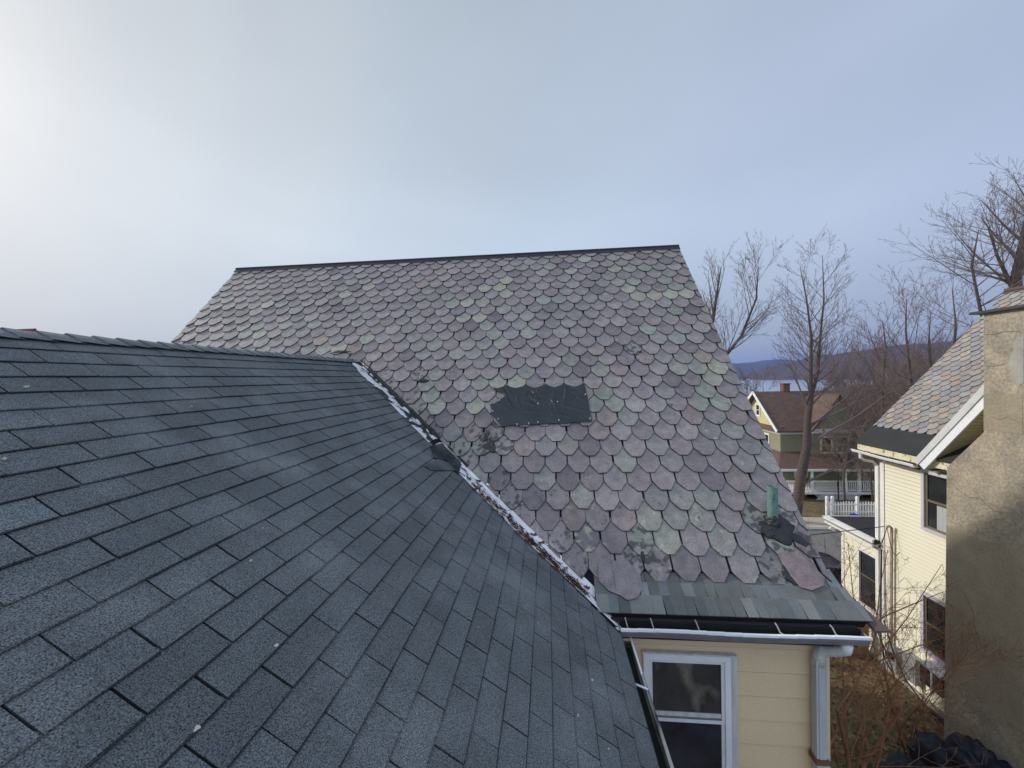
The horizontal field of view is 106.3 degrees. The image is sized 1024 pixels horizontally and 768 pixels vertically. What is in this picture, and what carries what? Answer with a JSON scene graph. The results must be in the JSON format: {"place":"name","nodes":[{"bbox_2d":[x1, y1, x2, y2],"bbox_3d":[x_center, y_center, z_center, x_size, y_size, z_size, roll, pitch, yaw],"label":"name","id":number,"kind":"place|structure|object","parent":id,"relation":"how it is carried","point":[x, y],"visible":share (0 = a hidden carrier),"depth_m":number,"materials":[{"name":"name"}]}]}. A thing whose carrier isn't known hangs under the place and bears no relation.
{"place":"outdoors","nodes":[
{"label":"outdoors","id":0,"kind":"place"},
{"bbox_2d":[0,244,890,767],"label":"house","id":1,"kind":"structure","parent":0,"point":[250,518],"depth_m":2.96,"materials":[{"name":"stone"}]},
{"bbox_2d":[459,472,589,596],"bbox_3d":[0.069,1.532,4.102,1.652,1.008,0.252,-1,1,37],"label":"flashing","id":2,"kind":"object","parent":1,"relation":"on","point":[530,541],"visible":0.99,"depth_m":3.96,"materials":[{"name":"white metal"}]},
{"bbox_2d":[490,383,591,425],"bbox_3d":[0.383,0.279,5.322,1.382,0.542,0.506,-1,1,5],"label":"plastic sheet","id":3,"kind":"object","parent":1,"relation":"attached to","point":[542,404],"visible":1,"depth_m":5.31,"materials":[{"name":"black plastic"}]},
{"bbox_2d":[642,654,731,767],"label":"window","id":4,"kind":"structure","parent":1,"relation":"in","point":[692,742],"depth_m":3.64,"materials":[{"name":"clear glass"}]},
{"bbox_2d":[0,0,1023,362],"label":"sky","id":5,"kind":"structure","parent":0,"point":[152,152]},
{"bbox_2d":[732,359,796,375],"bbox_3d":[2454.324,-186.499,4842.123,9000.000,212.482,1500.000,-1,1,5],"label":"hills","id":6,"kind":"structure","parent":0,"point":[748,367],"depth_m":4581.22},
{"bbox_2d":[802,517,833,527],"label":"pavement","id":7,"kind":"structure","parent":0,"point":[817,522],"depth_m":23.46,"materials":[{"name":"concrete"}]},
{"bbox_2d":[740,380,906,396],"bbox_3d":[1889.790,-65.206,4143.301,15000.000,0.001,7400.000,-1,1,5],"label":"lake","id":8,"kind":"structure","parent":0,"point":[766,384],"depth_m":1367.50,"materials":[{"name":"liquid"}]},
{"bbox_2d":[808,530,840,560],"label":"road","id":9,"kind":"structure","parent":0,"point":[827,537],"depth_m":20.48,"materials":[{"name":"grey asphalt"}]},
{"bbox_2d":[818,551,840,581],"bbox_3d":[11.621,7.559,16.351,4.500,1.445,1.700,-1,1,5],"label":"car","id":10,"kind":"object","parent":9,"relation":"on","point":[834,563],"visible":0.04,"depth_m":15.73,"materials":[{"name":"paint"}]},
{"bbox_2d":[738,341,952,379],"bbox_3d":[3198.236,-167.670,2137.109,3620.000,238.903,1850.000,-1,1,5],"label":"wooded hill","id":11,"kind":"structure","parent":0,"point":[779,369],"depth_m":2161.05,"materials":[{"name":"plant"}]},
{"bbox_2d":[792,495,943,767],"bbox_3d":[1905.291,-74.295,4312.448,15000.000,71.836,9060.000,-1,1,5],"label":"ground","id":12,"kind":"structure","parent":0,"point":[813,502],"depth_m":9.39,"materials":[{"name":"brown plant"}]},
{"bbox_2d":[18,328,36,331],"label":"house","id":13,"kind":"structure","parent":12,"relation":"on","point":[32,329],"depth_m":20.90,"materials":[{"name":"beige"}]},
{"bbox_2d":[696,229,792,354],"bbox_3d":[10.561,0.690,17.736,4.800,15.451,4.012,-1,1,25],"label":"tree","id":14,"kind":"object","parent":12,"relation":"on","point":[713,315],"visible":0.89,"depth_m":17.94,"materials":[{"name":"brown plant"}]},
{"bbox_2d":[735,365,760,397],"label":"tree","id":15,"kind":"object","parent":12,"relation":"on","point":[744,380],"visible":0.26,"depth_m":80.54,"materials":[{"name":"brown plant"}]},
{"bbox_2d":[741,364,782,394],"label":"tree","id":16,"kind":"object","parent":12,"relation":"on","point":[756,388],"visible":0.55,"depth_m":71.38,"materials":[{"name":"brown plant"}]},
{"bbox_2d":[807,527,839,530],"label":"kerb","id":17,"kind":"structure","parent":12,"relation":"on","point":[819,528],"depth_m":22.25,"materials":[{"name":"concrete"}]},
{"bbox_2d":[748,383,900,499],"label":"house","id":18,"kind":"structure","parent":12,"relation":"on","point":[780,415],"depth_m":30.98,"materials":[{"name":"wood"}]},
{"bbox_2d":[755,403,759,416],"bbox_3d":[22.039,2.325,34.446,0.060,1.150,0.750,-1,1,5],"label":"window","id":19,"kind":"structure","parent":18,"relation":"in","point":[757,408],"depth_m":34.50,"materials":[{"name":"white glass"}]},
{"bbox_2d":[764,432,769,444],"bbox_3d":[21.972,4.976,33.123,0.060,1.500,0.800,-1,1,5],"label":"window","id":20,"kind":"structure","parent":18,"relation":"in","point":[767,435],"depth_m":32.82,"materials":[{"name":"white glass"}]},
{"bbox_2d":[820,437,833,453],"bbox_3d":[24.836,4.810,30.304,0.950,1.400,0.060,-1,1,5],"label":"window","id":21,"kind":"structure","parent":18,"relation":"in","point":[826,441],"depth_m":30.31,"materials":[{"name":"grey glass"}]},
{"bbox_2d":[836,436,849,453],"bbox_3d":[26.031,4.785,30.193,0.950,1.400,0.060,-1,1,5],"label":"window","id":22,"kind":"structure","parent":18,"relation":"in","point":[839,436],"depth_m":30.20,"materials":[{"name":"glass"}]},
{"bbox_2d":[811,424,856,500],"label":"tree","id":23,"kind":"object","parent":12,"relation":"on","point":[831,453],"visible":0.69,"depth_m":28.76,"materials":[{"name":"brown plant"}]},
{"bbox_2d":[817,371,851,389],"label":"tree","id":24,"kind":"object","parent":12,"relation":"on","point":[827,383],"visible":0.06,"depth_m":48.20,"materials":[{"name":"brown plant"}]},
{"bbox_2d":[793,475,876,609],"bbox_3d":[10.265,5.523,11.991,2.370,4.785,3.267,-1,1,5],"label":"shrub","id":25,"kind":"object","parent":12,"relation":"on","point":[836,542],"visible":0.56,"depth_m":11.26,"materials":[{"name":"brown plant"}]},
{"bbox_2d":[816,359,877,389],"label":"tree","id":26,"kind":"object","parent":12,"relation":"on","point":[829,384],"visible":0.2,"depth_m":37.17,"materials":[{"name":"brown plant"}]},
{"bbox_2d":[814,341,881,389],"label":"tree","id":27,"kind":"object","parent":12,"relation":"on","point":[832,356],"visible":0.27,"depth_m":39.44,"materials":[{"name":"brown plant"}]},
{"bbox_2d":[817,389,880,503],"bbox_3d":[24.082,4.414,27.563,3.662,8.411,4.312,-1,1,17],"label":"tree","id":28,"kind":"object","parent":12,"relation":"on","point":[847,453],"visible":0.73,"depth_m":27.62,"materials":[{"name":"brown plant"}]},
{"bbox_2d":[825,496,874,514],"bbox_3d":[23.837,7.808,24.584,7.025,1.290,0.170,-1,1,5],"label":"picket fence","id":29,"kind":"object","parent":12,"relation":"on","point":[829,507],"visible":0.41,"depth_m":24.73,"materials":[{"name":"white wood"}]},
{"bbox_2d":[766,225,934,515],"bbox_3d":[21.004,-0.594,23.567,10.215,18.187,5.276,-1,1,5],"label":"tree","id":30,"kind":"object","parent":12,"relation":"on","point":[801,475],"visible":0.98,"depth_m":23.38,"materials":[{"name":"brown plant"}]},
{"bbox_2d":[820,368,881,389],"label":"tree","id":31,"kind":"object","parent":12,"relation":"on","point":[845,387],"visible":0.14,"depth_m":35.95,"materials":[{"name":"brown plant"}]},
{"bbox_2d":[833,410,885,498],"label":"tree","id":32,"kind":"object","parent":12,"relation":"on","point":[851,447],"visible":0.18,"depth_m":28.86,"materials":[{"name":"brown plant"}]},
{"bbox_2d":[852,624,868,654],"bbox_3d":[9.828,7.259,11.222,1.090,1.250,0.070,-1,1,5],"label":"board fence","id":33,"kind":"object","parent":12,"relation":"on","point":[861,651],"visible":0.12,"depth_m":11.16,"materials":[{"name":"brown wood"}]},
{"bbox_2d":[819,325,904,389],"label":"tree","id":34,"kind":"object","parent":12,"relation":"on","point":[867,357],"visible":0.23,"depth_m":44.32,"materials":[{"name":"brown plant"}]},
{"bbox_2d":[840,413,886,507],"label":"tree","id":35,"kind":"object","parent":12,"relation":"on","point":[870,477],"visible":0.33,"depth_m":26.49,"materials":[{"name":"brown plant"}]},
{"bbox_2d":[842,384,893,497],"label":"tree","id":36,"kind":"object","parent":12,"relation":"on","point":[867,423],"visible":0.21,"depth_m":29.04,"materials":[{"name":"brown plant"}]},
{"bbox_2d":[805,521,934,767],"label":"shrub","id":37,"kind":"object","parent":12,"relation":"on","point":[857,700],"visible":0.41,"depth_m":7.98,"materials":[{"name":"brown plant"}]},
{"bbox_2d":[853,425,890,501],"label":"tree","id":38,"kind":"object","parent":12,"relation":"on","point":[860,465],"visible":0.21,"depth_m":25.50,"materials":[{"name":"brown plant"}]},
{"bbox_2d":[846,358,905,424],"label":"tree","id":39,"kind":"object","parent":12,"relation":"on","point":[876,409],"visible":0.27,"depth_m":30.67,"materials":[{"name":"brown plant"}]},
{"bbox_2d":[844,361,908,458],"bbox_3d":[26.497,3.298,26.860,5.430,10.495,5.298,-1,1,5],"label":"tree","id":40,"kind":"object","parent":12,"relation":"on","point":[879,380],"visible":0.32,"depth_m":26.79,"materials":[{"name":"brown plant"}]},
{"bbox_2d":[830,654,943,767],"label":"fallen leaves","id":41,"kind":"object","parent":12,"relation":"on","point":[876,724],"visible":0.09,"depth_m":9.15,"materials":[{"name":"brown plant"}]},
{"bbox_2d":[835,284,939,461],"bbox_3d":[27.328,0.702,27.388,5.903,15.765,6.999,-2,1,-39],"label":"tree","id":42,"kind":"object","parent":12,"relation":"on","point":[886,346],"visible":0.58,"depth_m":27.57,"materials":[{"name":"brown plant"}]},
{"bbox_2d":[835,263,943,412],"bbox_3d":[24.373,0.211,24.789,5.466,16.550,8.575,0,1,39],"label":"tree","id":43,"kind":"object","parent":12,"relation":"on","point":[909,364],"visible":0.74,"depth_m":24.81,"materials":[{"name":"brown plant"}]},
{"bbox_2d":[869,350,913,398],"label":"tree","id":44,"kind":"object","parent":12,"relation":"on","point":[887,371],"visible":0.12,"depth_m":32.60,"materials":[{"name":"brown plant"}]},
{"bbox_2d":[866,751,919,767],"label":"covered heap","id":45,"kind":"object","parent":12,"relation":"on","point":[898,758],"visible":0.82,"depth_m":7.47,"materials":[{"name":"grey plastic"}]},
{"bbox_2d":[829,532,963,767],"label":"shrub","id":46,"kind":"object","parent":12,"relation":"on","point":[844,739],"visible":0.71,"depth_m":7.39,"materials":[{"name":"brown plant"}]},
{"bbox_2d":[857,328,945,389],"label":"tree","id":47,"kind":"object","parent":12,"relation":"on","point":[900,355],"visible":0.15,"depth_m":36.63,"materials":[{"name":"brown plant"}]},
{"bbox_2d":[866,354,941,385],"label":"tree","id":48,"kind":"object","parent":12,"relation":"on","point":[903,367],"visible":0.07,"depth_m":35.07,"materials":[{"name":"brown plant"}]},
{"bbox_2d":[887,361,925,403],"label":"tree","id":49,"kind":"object","parent":12,"relation":"on","point":[912,377],"visible":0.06,"depth_m":28.69,"materials":[{"name":"brown plant"}]},
{"bbox_2d":[880,358,932,396],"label":"tree","id":50,"kind":"object","parent":12,"relation":"on","point":[907,373],"visible":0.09,"depth_m":31.79,"materials":[{"name":"brown plant"}]},
{"bbox_2d":[834,573,988,744],"bbox_3d":[8.311,5.795,8.438,3.204,4.451,2.235,-1,1,5],"label":"shrub","id":51,"kind":"object","parent":12,"relation":"on","point":[922,696],"visible":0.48,"depth_m":8.12,"materials":[{"name":"brown plant"}]},
{"bbox_2d":[895,346,941,388],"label":"tree","id":52,"kind":"object","parent":12,"relation":"on","point":[916,355],"visible":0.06,"depth_m":34.01,"materials":[{"name":"brown plant"}]},
{"bbox_2d":[822,285,1023,767],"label":"house","id":53,"kind":"structure","parent":12,"relation":"on","point":[949,478],"depth_m":8.06,"materials":[{"name":"beige"}]},
{"bbox_2d":[811,526,884,534],"bbox_3d":[4.007,5.811,13.775,13.976,3.747,0.022,-1,1,28],"label":"utility cable","id":54,"kind":"object","parent":53,"relation":"attached to","point":[848,530],"visible":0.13,"depth_m":10.77,"materials":[{"name":"rubber"}]},
{"bbox_2d":[857,547,875,614],"bbox_3d":[10.367,5.722,11.178,0.060,1.660,0.700,-1,1,5],"label":"window","id":55,"kind":"structure","parent":53,"relation":"in","point":[867,568],"depth_m":11.26,"materials":[{"name":"white paint"}]},
{"bbox_2d":[873,525,942,723],"bbox_3d":[10.098,5.805,9.745,0.298,4.029,2.238,-1,1,5],"label":"pipe","id":56,"kind":"object","parent":53,"relation":"attached to","point":[912,680],"visible":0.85,"depth_m":10.24,"materials":[{"name":"grey metal"}]},
{"bbox_2d":[919,660,944,697],"bbox_3d":[10.008,6.954,9.015,0.370,0.530,0.560,-1,1,5],"label":"air conditioner","id":57,"kind":"object","parent":53,"relation":"attached to","point":[932,663],"visible":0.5,"depth_m":9.04,"materials":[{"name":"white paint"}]},
{"bbox_2d":[920,590,944,665],"bbox_3d":[10.171,5.883,9.080,0.070,1.500,1.000,-1,1,5],"label":"window","id":58,"kind":"structure","parent":53,"relation":"in","point":[928,617],"depth_m":9.31,"materials":[{"name":"white glass"}]},
{"bbox_2d":[921,468,946,538],"bbox_3d":[10.100,2.845,9.007,0.070,1.500,0.980,-1,1,5],"label":"window","id":59,"kind":"structure","parent":53,"relation":"in","point":[933,488],"depth_m":9.23,"materials":[{"name":"white glass"}]},
{"bbox_2d":[893,330,952,383],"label":"tree","id":60,"kind":"object","parent":12,"relation":"on","point":[911,345],"visible":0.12,"depth_m":42.09,"materials":[{"name":"brown plant"}]},
{"bbox_2d":[830,617,1020,767],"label":"shrub","id":61,"kind":"object","parent":12,"relation":"on","point":[884,729],"visible":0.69,"depth_m":6.23,"materials":[{"name":"brown plant"}]},
{"bbox_2d":[880,275,982,413],"bbox_3d":[24.164,0.993,21.823,5.077,14.779,4.690,-2,1,-13],"label":"tree","id":62,"kind":"object","parent":12,"relation":"on","point":[929,345],"visible":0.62,"depth_m":21.74,"materials":[{"name":"brown plant"}]},
{"bbox_2d":[842,540,1023,753],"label":"shrub","id":63,"kind":"object","parent":12,"relation":"on","point":[933,690],"visible":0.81,"depth_m":7.60,"materials":[{"name":"brown plant"}]},
{"bbox_2d":[912,316,973,378],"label":"tree","id":64,"kind":"object","parent":12,"relation":"on","point":[937,342],"visible":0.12,"depth_m":41.12,"materials":[{"name":"brown plant"}]},
{"bbox_2d":[914,319,977,378],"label":"tree","id":65,"kind":"object","parent":12,"relation":"on","point":[951,344],"visible":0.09,"depth_m":37.62,"materials":[{"name":"brown plant"}]},
{"bbox_2d":[880,155,1023,328],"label":"tree","id":66,"kind":"object","parent":12,"relation":"on","point":[1014,279],"visible":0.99,"depth_m":19.73,"materials":[{"name":"brown plant"}]},
{"bbox_2d":[905,237,1006,372],"bbox_3d":[27.479,-0.447,22.718,5.490,17.649,6.321,-2,1,-40],"label":"tree","id":67,"kind":"object","parent":12,"relation":"on","point":[955,328],"visible":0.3,"depth_m":23.57,"materials":[{"name":"brown plant"}]},
{"bbox_2d":[907,728,1012,767],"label":"covered heap","id":68,"kind":"object","parent":12,"relation":"on","point":[968,752],"visible":0.94,"depth_m":7.32,"materials":[{"name":"black plastic"}]}
]}

